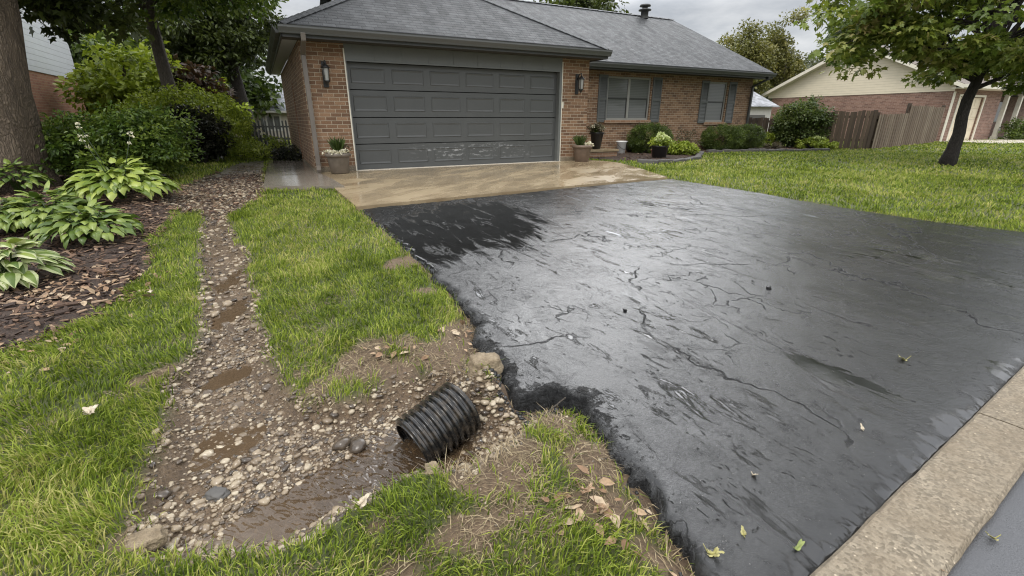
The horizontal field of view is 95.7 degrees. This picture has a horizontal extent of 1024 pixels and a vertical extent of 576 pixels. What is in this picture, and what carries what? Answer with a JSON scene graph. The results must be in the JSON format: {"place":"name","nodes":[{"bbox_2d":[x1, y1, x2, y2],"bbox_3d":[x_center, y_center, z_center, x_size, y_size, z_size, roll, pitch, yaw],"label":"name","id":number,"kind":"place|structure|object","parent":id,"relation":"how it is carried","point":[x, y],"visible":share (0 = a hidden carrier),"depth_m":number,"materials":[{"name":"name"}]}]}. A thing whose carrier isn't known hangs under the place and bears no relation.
{"place":"outdoors","nodes":[
{"label":"outdoors","id":0,"kind":"place"},
{"bbox_2d":[263,160,343,188],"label":"concrete path","id":1,"kind":"structure","parent":0,"point":[291,174],"depth_m":8.83,"materials":[{"name":"grey concrete"}]},
{"bbox_2d":[0,136,1023,575],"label":"ground","id":2,"kind":"structure","parent":0,"point":[174,474],"depth_m":2.43,"materials":[{"name":"green plant"}]},
{"bbox_2d":[0,157,56,190],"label":"hosta","id":3,"kind":"object","parent":2,"relation":"on","point":[38,175],"visible":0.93,"depth_m":7.38,"materials":[{"name":"green plant"}]},
{"bbox_2d":[0,180,102,231],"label":"hosta","id":4,"kind":"object","parent":2,"relation":"on","point":[30,221],"visible":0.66,"depth_m":5.23,"materials":[{"name":"green plant"}]},
{"bbox_2d":[20,7,87,124],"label":"house","id":5,"kind":"structure","parent":2,"relation":"on","point":[47,62],"depth_m":14.52,"materials":[{"name":"red-brown brick"},{"name":"pale siding"}]},
{"bbox_2d":[0,0,155,194],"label":"oak tree","id":6,"kind":"object","parent":2,"relation":"on","point":[20,126],"visible":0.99,"depth_m":7.66,"materials":[{"name":"brown plant"}]},
{"bbox_2d":[41,119,118,173],"bbox_3d":[-9.301,-2.843,9.668,2.078,1.359,1.965,0,20,0],"label":"leafy shrub","id":7,"kind":"object","parent":2,"relation":"on","point":[88,146],"visible":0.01,"depth_m":9.68,"materials":[{"name":"green plant"}]},
{"bbox_2d":[24,199,144,249],"bbox_3d":[-4.560,-0.698,4.973,0.971,0.467,0.968,9,22,24],"label":"hosta","id":8,"kind":"object","parent":2,"relation":"on","point":[77,226],"visible":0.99,"depth_m":4.81,"materials":[{"name":"green plant"}]},
{"bbox_2d":[64,29,151,123],"bbox_3d":[-17.573,-8.134,19.386,5.696,4.946,5.476,12,23,31],"label":"tree","id":9,"kind":"object","parent":2,"relation":"on","point":[76,50],"visible":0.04,"depth_m":18.07,"materials":[{"name":"green plant"}]},
{"bbox_2d":[51,122,181,201],"bbox_3d":[-5.888,-1.845,6.839,1.510,1.147,1.558,0,20,0],"label":"hosta","id":10,"kind":"object","parent":2,"relation":"on","point":[112,183],"visible":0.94,"depth_m":6.63,"materials":[{"name":"green plant"}]},
{"bbox_2d":[53,30,204,121],"bbox_3d":[-12.547,-6.284,15.319,4.055,3.991,3.425,0,20,0],"label":"tree","id":11,"kind":"object","parent":2,"relation":"on","point":[104,87],"visible":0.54,"depth_m":14.51,"materials":[{"name":"green plant"}]},
{"bbox_2d":[66,0,264,112],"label":"tree","id":12,"kind":"object","parent":2,"relation":"on","point":[135,44],"visible":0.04,"depth_m":23.60,"materials":[{"name":"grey plant"}]},
{"bbox_2d":[73,0,288,160],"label":"shade tree","id":13,"kind":"object","parent":2,"relation":"on","point":[148,9],"visible":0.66,"depth_m":11.82,"materials":[{"name":"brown plant"}]},
{"bbox_2d":[115,80,253,161],"bbox_3d":[-8.676,-4.378,12.344,3.326,2.102,2.574,0,20,0],"label":"yellow shrub","id":14,"kind":"object","parent":2,"relation":"on","point":[162,98],"visible":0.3,"depth_m":11.95,"materials":[{"name":"green plant"}]},
{"bbox_2d":[151,52,238,118],"bbox_3d":[-11.106,-6.432,16.345,3.147,3.563,2.697,0,20,0],"label":"tree","id":15,"kind":"object","parent":2,"relation":"on","point":[191,75],"visible":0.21,"depth_m":15.64,"materials":[{"name":"green plant"}]},
{"bbox_2d":[162,103,236,162],"bbox_3d":[-8.122,-3.932,11.875,1.878,1.524,1.966,0,20,0],"label":"dark round shrub","id":16,"kind":"object","parent":2,"relation":"on","point":[212,146],"visible":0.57,"depth_m":11.68,"materials":[{"name":"green plant"}]},
{"bbox_2d":[134,0,286,142],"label":"shade tree","id":17,"kind":"object","parent":2,"relation":"on","point":[224,42],"visible":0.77,"depth_m":19.00,"materials":[{"name":"green plant"}]},
{"bbox_2d":[184,88,254,155],"bbox_3d":[-8.981,-4.909,13.873,2.020,1.987,1.945,11,23,27],"label":"weeping shrub","id":18,"kind":"object","parent":2,"relation":"on","point":[234,112],"visible":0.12,"depth_m":13.87,"materials":[{"name":"green plant"}]},
{"bbox_2d":[203,77,255,137],"bbox_3d":[-11.940,-6.965,18.679,2.717,3.029,2.475,8,21,21],"label":"tree","id":19,"kind":"object","parent":2,"relation":"on","point":[246,106],"visible":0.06,"depth_m":18.83,"materials":[{"name":"green plant"}]},
{"bbox_2d":[186,53,284,120],"bbox_3d":[-17.058,-11.906,26.515,7.994,6.874,7.916,-16,25,-37],"label":"tree","id":20,"kind":"object","parent":2,"relation":"on","point":[267,89],"visible":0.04,"depth_m":27.31,"materials":[{"name":"green plant"}]},
{"bbox_2d":[228,129,298,160],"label":"border plant","id":21,"kind":"object","parent":2,"relation":"on","point":[245,151],"visible":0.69,"depth_m":12.97,"materials":[{"name":"green plant"}]},
{"bbox_2d":[241,84,289,137],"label":"back house","id":22,"kind":"structure","parent":2,"relation":"on","point":[275,116],"depth_m":28.52,"materials":[{"name":"grey"}]},
{"bbox_2d":[265,115,282,130],"bbox_3d":[-14.652,-10.167,28.517,0.900,0.950,0.048,-10,22,-25],"label":"window","id":23,"kind":"structure","parent":22,"relation":"in","point":[273,117],"depth_m":28.47,"materials":[{"name":"white paint"}]},
{"bbox_2d":[245,118,290,145],"bbox_3d":[-10.684,-6.695,19.986,2.739,1.170,0.140,0,20,0],"label":"picket fence","id":24,"kind":"object","parent":2,"relation":"on","point":[264,126],"visible":0.3,"depth_m":19.87,"materials":[{"name":"wood"}]},
{"bbox_2d":[268,141,301,160],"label":"border plant","id":25,"kind":"object","parent":2,"relation":"on","point":[280,153],"visible":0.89,"depth_m":12.34,"materials":[{"name":"green plant"}]},
{"bbox_2d":[0,265,676,575],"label":"leaf litter","id":26,"kind":"object","parent":2,"relation":"on","point":[605,482],"visible":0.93,"depth_m":2.88,"materials":[{"name":"brown plant"}]},
{"bbox_2d":[593,495,606,508],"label":"fallen leaf","id":27,"kind":"object","parent":26,"relation":"on","point":[602,505],"visible":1,"depth_m":1.74,"materials":[{"name":"brown plant"}]},
{"bbox_2d":[0,285,694,575],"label":"dry straw","id":28,"kind":"object","parent":2,"relation":"on","point":[591,480],"visible":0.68,"depth_m":1.95,"materials":[{"name":"brown plant"}]},
{"bbox_2d":[123,167,603,565],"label":"gravel","id":29,"kind":"structure","parent":2,"relation":"on","point":[355,444],"depth_m":2.31,"materials":[{"name":"grey gravel"}]},
{"bbox_2d":[123,523,168,552],"bbox_3d":[-1.330,0.916,1.677,0.099,0.060,0.146,19,27,41],"label":"flat stone","id":30,"kind":"object","parent":29,"relation":"on","point":[155,536],"visible":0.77,"depth_m":1.67,"materials":[{"name":"stone"}]},
{"bbox_2d":[204,486,229,501],"bbox_3d":[-1.262,0.883,1.986,0.098,0.037,0.068,4,20,10],"label":"flat stone","id":31,"kind":"object","parent":29,"relation":"on","point":[215,493],"visible":0.97,"depth_m":1.97,"materials":[{"name":"grey stone"}]},
{"bbox_2d":[189,269,471,548],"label":"muddy water","id":32,"kind":"structure","parent":29,"relation":"on","point":[275,518],"depth_m":2.20,"materials":[{"name":"brown liquid"}]},
{"bbox_2d":[425,461,439,474],"bbox_3d":[-0.344,0.786,2.000,0.066,0.040,0.097,-4,20,-11],"label":"flat stone","id":33,"kind":"object","parent":29,"relation":"on","point":[432,463],"visible":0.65,"depth_m":2.00,"materials":[{"name":"stone"}]},
{"bbox_2d":[395,382,480,466],"bbox_3d":[-0.363,0.676,2.293,0.384,0.367,0.295,-17,26,-39],"label":"drain pipe","id":34,"kind":"object","parent":29,"relation":"on","point":[441,419],"visible":0.98,"depth_m":2.20,"materials":[{"name":"black plastic"}]},
{"bbox_2d":[0,146,831,356],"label":"mulch","id":35,"kind":"object","parent":2,"relation":"on","point":[71,252],"visible":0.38,"depth_m":4.66,"materials":[{"name":"brown wood"}]},
{"bbox_2d":[0,197,48,232],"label":"hosta","id":36,"kind":"object","parent":35,"relation":"on","point":[12,228],"visible":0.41,"depth_m":5.21,"materials":[{"name":"green plant"}]},
{"bbox_2d":[0,237,75,290],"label":"hosta","id":37,"kind":"object","parent":35,"relation":"on","point":[14,272],"visible":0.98,"depth_m":3.80,"materials":[{"name":"green plant"}]},
{"bbox_2d":[31,99,205,178],"bbox_3d":[-7.476,-2.653,8.508,3.208,1.493,2.159,0,20,0],"label":"azalea shrub","id":38,"kind":"object","parent":35,"relation":"on","point":[68,151],"visible":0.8,"depth_m":8.20,"materials":[{"name":"green plant"}]},
{"bbox_2d":[627,121,675,152],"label":"boxwood shrub","id":39,"kind":"object","parent":35,"relation":"on","point":[639,130],"visible":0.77,"depth_m":15.15,"materials":[{"name":"green plant"}]},
{"bbox_2d":[666,139,699,154],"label":"mounded plant","id":40,"kind":"object","parent":35,"relation":"on","point":[684,147],"visible":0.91,"depth_m":14.53,"materials":[{"name":"green plant"}]},
{"bbox_2d":[675,127,703,147],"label":"twiggy shrub","id":41,"kind":"object","parent":35,"relation":"on","point":[682,138],"visible":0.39,"depth_m":15.94,"materials":[{"name":"green plant"}]},
{"bbox_2d":[761,131,775,145],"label":"mounded plant","id":42,"kind":"object","parent":35,"relation":"on","point":[770,139],"visible":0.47,"depth_m":18.41,"materials":[{"name":"green plant"}]},
{"bbox_2d":[763,141,784,148],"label":"mounded plant","id":43,"kind":"object","parent":35,"relation":"on","point":[774,145],"visible":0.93,"depth_m":17.65,"materials":[{"name":"green plant"}]},
{"bbox_2d":[794,135,838,148],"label":"mounded plant","id":44,"kind":"object","parent":35,"relation":"on","point":[819,143],"visible":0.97,"depth_m":17.53,"materials":[{"name":"green plant"}]},
{"bbox_2d":[321,165,574,210],"bbox_3d":[-1.602,-2.032,9.024,3.991,0.243,4.113,-10,22,-26],"label":"concrete apron","id":45,"kind":"object","parent":2,"relation":"on","point":[367,189],"visible":0.69,"depth_m":8.25,"materials":[{"name":"beige concrete"}]},
{"bbox_2d":[322,137,353,173],"bbox_3d":[-3.594,-2.767,9.578,0.574,0.759,0.539,0,20,0],"label":"garage planter","id":46,"kind":"object","parent":45,"relation":"on","point":[339,155],"visible":1,"depth_m":9.48,"materials":[{"name":"ceramic"}]},
{"bbox_2d":[468,352,503,377],"bbox_3d":[-0.150,0.440,2.566,0.204,0.156,0.155,-8,21,-20],"label":"concrete chunk","id":47,"kind":"object","parent":2,"relation":"on","point":[491,359],"visible":0.6,"depth_m":2.51,"materials":[{"name":"beige concrete"}]},
{"bbox_2d":[0,136,1023,575],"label":"lawn grass","id":48,"kind":"structure","parent":2,"relation":"on","point":[312,268],"depth_m":2.91,"materials":[{"name":"green plant"}]},
{"bbox_2d":[82,404,98,414],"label":"fallen leaf","id":49,"kind":"object","parent":48,"relation":"on","point":[87,410],"visible":1,"depth_m":2.29,"materials":[{"name":"beige plant"}]},
{"bbox_2d":[351,492,371,506],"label":"fallen leaf","id":50,"kind":"object","parent":48,"relation":"on","point":[362,501],"visible":1,"depth_m":1.78,"materials":[{"name":"beige plant"}]},
{"bbox_2d":[575,479,594,493],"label":"fallen leaf","id":51,"kind":"object","parent":48,"relation":"on","point":[588,488],"visible":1,"depth_m":1.80,"materials":[{"name":"brown plant"}]},
{"bbox_2d":[265,0,776,172],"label":"brick house","id":52,"kind":"structure","parent":2,"relation":"on","point":[389,84],"depth_m":11.14,"materials":[{"name":"brown brick"}]},
{"bbox_2d":[346,62,556,169],"bbox_3d":[-1.151,-4.034,10.997,5.128,2.162,0.056,-10,22,-25],"label":"garage door","id":53,"kind":"structure","parent":52,"relation":"in","point":[370,77],"depth_m":10.81,"materials":[{"name":"paint"}]},
{"bbox_2d":[586,121,605,148],"bbox_3d":[2.538,-4.651,14.077,0.631,0.802,0.597,0,20,0],"label":"tall planter","id":54,"kind":"object","parent":52,"relation":"on","point":[596,132],"visible":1,"depth_m":13.97,"materials":[{"name":"plastic"}]},
{"bbox_2d":[604,76,650,122],"bbox_3d":[3.860,-6.213,15.343,1.980,1.424,0.160,-10,22,-25],"label":"window","id":55,"kind":"structure","parent":52,"relation":"in","point":[627,97],"depth_m":15.37,"materials":[{"name":"grey glass"}]},
{"bbox_2d":[703,82,727,124],"bbox_3d":[7.551,-6.821,17.142,1.120,1.474,0.160,-10,22,-25],"label":"window","id":56,"kind":"structure","parent":52,"relation":"in","point":[717,91],"depth_m":17.19,"materials":[{"name":"grey glass"}]},
{"bbox_2d":[533,397,565,417],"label":"twig","id":57,"kind":"object","parent":2,"relation":"on","point":[554,406],"visible":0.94,"depth_m":2.38,"materials":[{"name":"brown wood"}]},
{"bbox_2d":[452,301,682,575],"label":"asphalt rubble","id":58,"kind":"object","parent":2,"relation":"on","point":[519,415],"visible":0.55,"depth_m":2.38,"materials":[{"name":"black asphalt"}]},
{"bbox_2d":[487,160,666,186],"bbox_3d":[1.689,-2.646,10.605,3.393,0.173,4.107,-10,22,-25],"label":"concrete apron","id":59,"kind":"object","parent":2,"relation":"on","point":[589,173],"visible":0.68,"depth_m":9.79,"materials":[{"name":"beige concrete"}]},
{"bbox_2d":[572,135,593,161],"bbox_3d":[1.855,-3.708,12.238,0.563,0.705,0.534,-6,21,-16],"label":"garage planter","id":60,"kind":"object","parent":59,"relation":"on","point":[581,152],"visible":1,"depth_m":12.11,"materials":[{"name":"ceramic"}]},
{"bbox_2d":[533,0,631,13],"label":"background tree","id":61,"kind":"object","parent":2,"relation":"on","point":[596,4],"visible":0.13,"depth_m":24.66,"materials":[{"name":"green plant"}]},
{"bbox_2d":[616,141,627,152],"bbox_3d":[3.608,-4.644,15.316,0.380,0.415,0.380,0,20,0],"label":"white bucket","id":62,"kind":"object","parent":2,"relation":"on","point":[621,146],"visible":0.81,"depth_m":15.19,"materials":[{"name":"plastic"}]},
{"bbox_2d":[626,141,636,151],"bbox_3d":[4.074,-4.855,15.931,0.430,0.390,0.426,0,20,0],"label":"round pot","id":63,"kind":"object","parent":2,"relation":"on","point":[628,150],"visible":0.3,"depth_m":15.81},
{"bbox_2d":[647,131,673,157],"bbox_3d":[4.346,-4.137,13.416,0.735,0.764,0.700,11,23,29],"label":"flower pot","id":64,"kind":"object","parent":2,"relation":"on","point":[659,146],"visible":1,"depth_m":13.31,"materials":[{"name":"plastic"}]},
{"bbox_2d":[637,151,703,163],"bbox_3d":[5.049,-3.783,13.503,0.828,0.185,4.651,16,26,38],"label":"bed edging","id":65,"kind":"object","parent":2,"relation":"on","point":[697,156],"visible":0.62,"depth_m":12.16,"materials":[{"name":"stone"}]},
{"bbox_2d":[698,123,746,149],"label":"boxwood shrub","id":66,"kind":"object","parent":2,"relation":"on","point":[732,139],"visible":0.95,"depth_m":16.51,"materials":[{"name":"green plant"}]},
{"bbox_2d":[716,39,752,58],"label":"background tree","id":67,"kind":"object","parent":2,"relation":"on","point":[743,51],"visible":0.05,"depth_m":29.20,"materials":[{"name":"green plant"}]},
{"bbox_2d":[715,17,778,94],"bbox_3d":[15.142,-13.937,31.114,4.544,7.535,4.327,-17,26,-39],"label":"background tree","id":68,"kind":"object","parent":2,"relation":"on","point":[756,44],"visible":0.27,"depth_m":29.88,"materials":[{"name":"green plant"}]},
{"bbox_2d":[737,123,766,148],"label":"boxwood shrub","id":69,"kind":"object","parent":2,"relation":"on","point":[752,140],"visible":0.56,"depth_m":17.20,"materials":[{"name":"green plant"}]},
{"bbox_2d":[748,116,773,146],"bbox_3d":[9.970,-6.379,19.030,2.172,1.330,0.181,-3,20,-8],"label":"board fence","id":70,"kind":"object","parent":2,"relation":"on","point":[766,121],"visible":0.22,"depth_m":18.86,"materials":[{"name":"brown wood"}]},
{"bbox_2d":[750,92,778,130],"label":"white shed","id":71,"kind":"structure","parent":2,"relation":"on","point":[761,106],"depth_m":25.28,"materials":[{"name":"paint"}]},
{"bbox_2d":[750,115,764,125],"bbox_3d":[13.320,-9.119,25.277,1.300,0.600,0.028,-10,22,-25],"label":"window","id":72,"kind":"structure","parent":71,"relation":"in","point":[753,116],"depth_m":25.20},
{"bbox_2d":[706,148,829,151],"bbox_3d":[9.034,-4.843,16.407,4.709,0.184,0.336,-3,20,-8],"label":"bed edging","id":73,"kind":"object","parent":2,"relation":"on","point":[766,150],"visible":0.46,"depth_m":16.35,"materials":[{"name":"stone"}]},
{"bbox_2d":[758,5,812,92],"bbox_3d":[19.078,-15.211,33.031,4.226,8.616,3.717,-7,21,-17],"label":"background tree","id":74,"kind":"object","parent":2,"relation":"on","point":[789,65],"visible":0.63,"depth_m":31.73,"materials":[{"name":"green plant"}]},
{"bbox_2d":[757,56,815,101],"bbox_3d":[24.637,-16.878,40.703,7.638,6.486,7.027,0,20,0],"label":"background tree","id":75,"kind":"object","parent":2,"relation":"on","point":[807,62],"visible":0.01,"depth_m":39.50,"materials":[{"name":"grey plant"}]},
{"bbox_2d":[770,50,831,85],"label":"background tree","id":76,"kind":"object","parent":2,"relation":"on","point":[817,60],"visible":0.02,"depth_m":42.11,"materials":[{"name":"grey plant"}]},
{"bbox_2d":[769,95,838,147],"bbox_3d":[11.446,-6.541,18.307,2.457,2.111,2.326,0,20,0],"label":"round shrub","id":77,"kind":"object","parent":2,"relation":"on","point":[787,122],"visible":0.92,"depth_m":17.77,"materials":[{"name":"green plant"}]},
{"bbox_2d":[794,110,877,148],"bbox_3d":[12.420,-6.034,17.822,2.639,1.510,0.181,3,20,9],"label":"board fence","id":78,"kind":"object","parent":2,"relation":"on","point":[864,140],"visible":0.56,"depth_m":17.65,"materials":[{"name":"brown wood"}]},
{"bbox_2d":[761,45,1023,141],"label":"neighbour house","id":79,"kind":"structure","parent":2,"relation":"on","point":[993,109],"depth_m":25.36,"materials":[{"name":"beige brick"}]},
{"bbox_2d":[948,97,981,140],"bbox_3d":[23.406,-8.747,24.059,2.650,2.135,0.052,-10,22,-25],"label":"garage door","id":80,"kind":"structure","parent":79,"relation":"in","point":[976,102],"depth_m":24.29,"materials":[{"name":"beige wood"}]},
{"bbox_2d":[993,102,1002,121],"bbox_3d":[31.161,-11.234,29.619,1.500,1.200,0.040,-10,22,-25],"label":"window","id":81,"kind":"structure","parent":79,"relation":"in","point":[1000,104],"depth_m":29.47,"materials":[{"name":"grey glass"}]},
{"bbox_2d":[869,103,945,148],"bbox_3d":[17.294,-7.031,20.118,8.951,1.810,0.202,-15,25,-35],"label":"board fence","id":82,"kind":"object","parent":2,"relation":"on","point":[913,125],"visible":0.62,"depth_m":19.77,"materials":[{"name":"brown wood"}]},
{"bbox_2d":[793,0,1023,165],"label":"maple tree","id":83,"kind":"object","parent":2,"relation":"on","point":[924,39],"visible":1,"depth_m":10.35,"materials":[{"name":"green plant"}]},
{"bbox_2d":[810,414,1023,575],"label":"concrete kerb","id":84,"kind":"structure","parent":2,"relation":"on","point":[934,514],"depth_m":1.74,"materials":[{"name":"beige concrete"}]},
{"bbox_2d":[944,139,1023,143],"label":"concrete drive","id":85,"kind":"structure","parent":2,"relation":"on","point":[1005,140],"depth_m":23.08,"materials":[{"name":"beige concrete"}]},
{"bbox_2d":[976,366,1023,429],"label":"concrete kerb","id":86,"kind":"structure","parent":2,"relation":"on","point":[1005,403],"depth_m":2.35,"materials":[{"name":"beige concrete"}]},
{"bbox_2d":[998,116,1023,139],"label":"hedge","id":87,"kind":"object","parent":2,"relation":"on","point":[1014,131],"visible":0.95,"depth_m":25.21,"materials":[{"name":"green plant"}]},
{"bbox_2d":[83,0,1023,92],"label":"sky","id":88,"kind":"structure","parent":0,"point":[712,19],"materials":[{"name":"white"}]},
{"bbox_2d":[363,179,1023,575],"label":"asphalt driveway","id":89,"kind":"structure","parent":0,"point":[703,375],"depth_m":3.07,"materials":[{"name":"black asphalt"}]},
{"bbox_2d":[703,544,724,556],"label":"fallen leaf","id":90,"kind":"object","parent":89,"relation":"on","point":[715,552],"visible":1,"depth_m":1.57,"materials":[{"name":"yellow plant"}]},
{"bbox_2d":[740,525,746,536],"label":"fallen leaf","id":91,"kind":"object","parent":89,"relation":"on","point":[743,532],"visible":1,"depth_m":1.65,"materials":[{"name":"yellow plant"}]},
{"bbox_2d":[793,539,804,550],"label":"fallen leaf","id":92,"kind":"object","parent":89,"relation":"on","point":[800,544],"visible":1,"depth_m":1.59,"materials":[{"name":"plant"}]},
{"bbox_2d":[947,472,1023,575],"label":"street","id":93,"kind":"structure","parent":0,"point":[985,554],"depth_m":1.63,"materials":[{"name":"grey asphalt"}]},
{"bbox_2d":[985,531,1000,540],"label":"fallen leaf","id":94,"kind":"object","parent":93,"relation":"on","point":[994,538],"visible":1,"depth_m":1.64,"materials":[{"name":"beige plant"}]}
]}

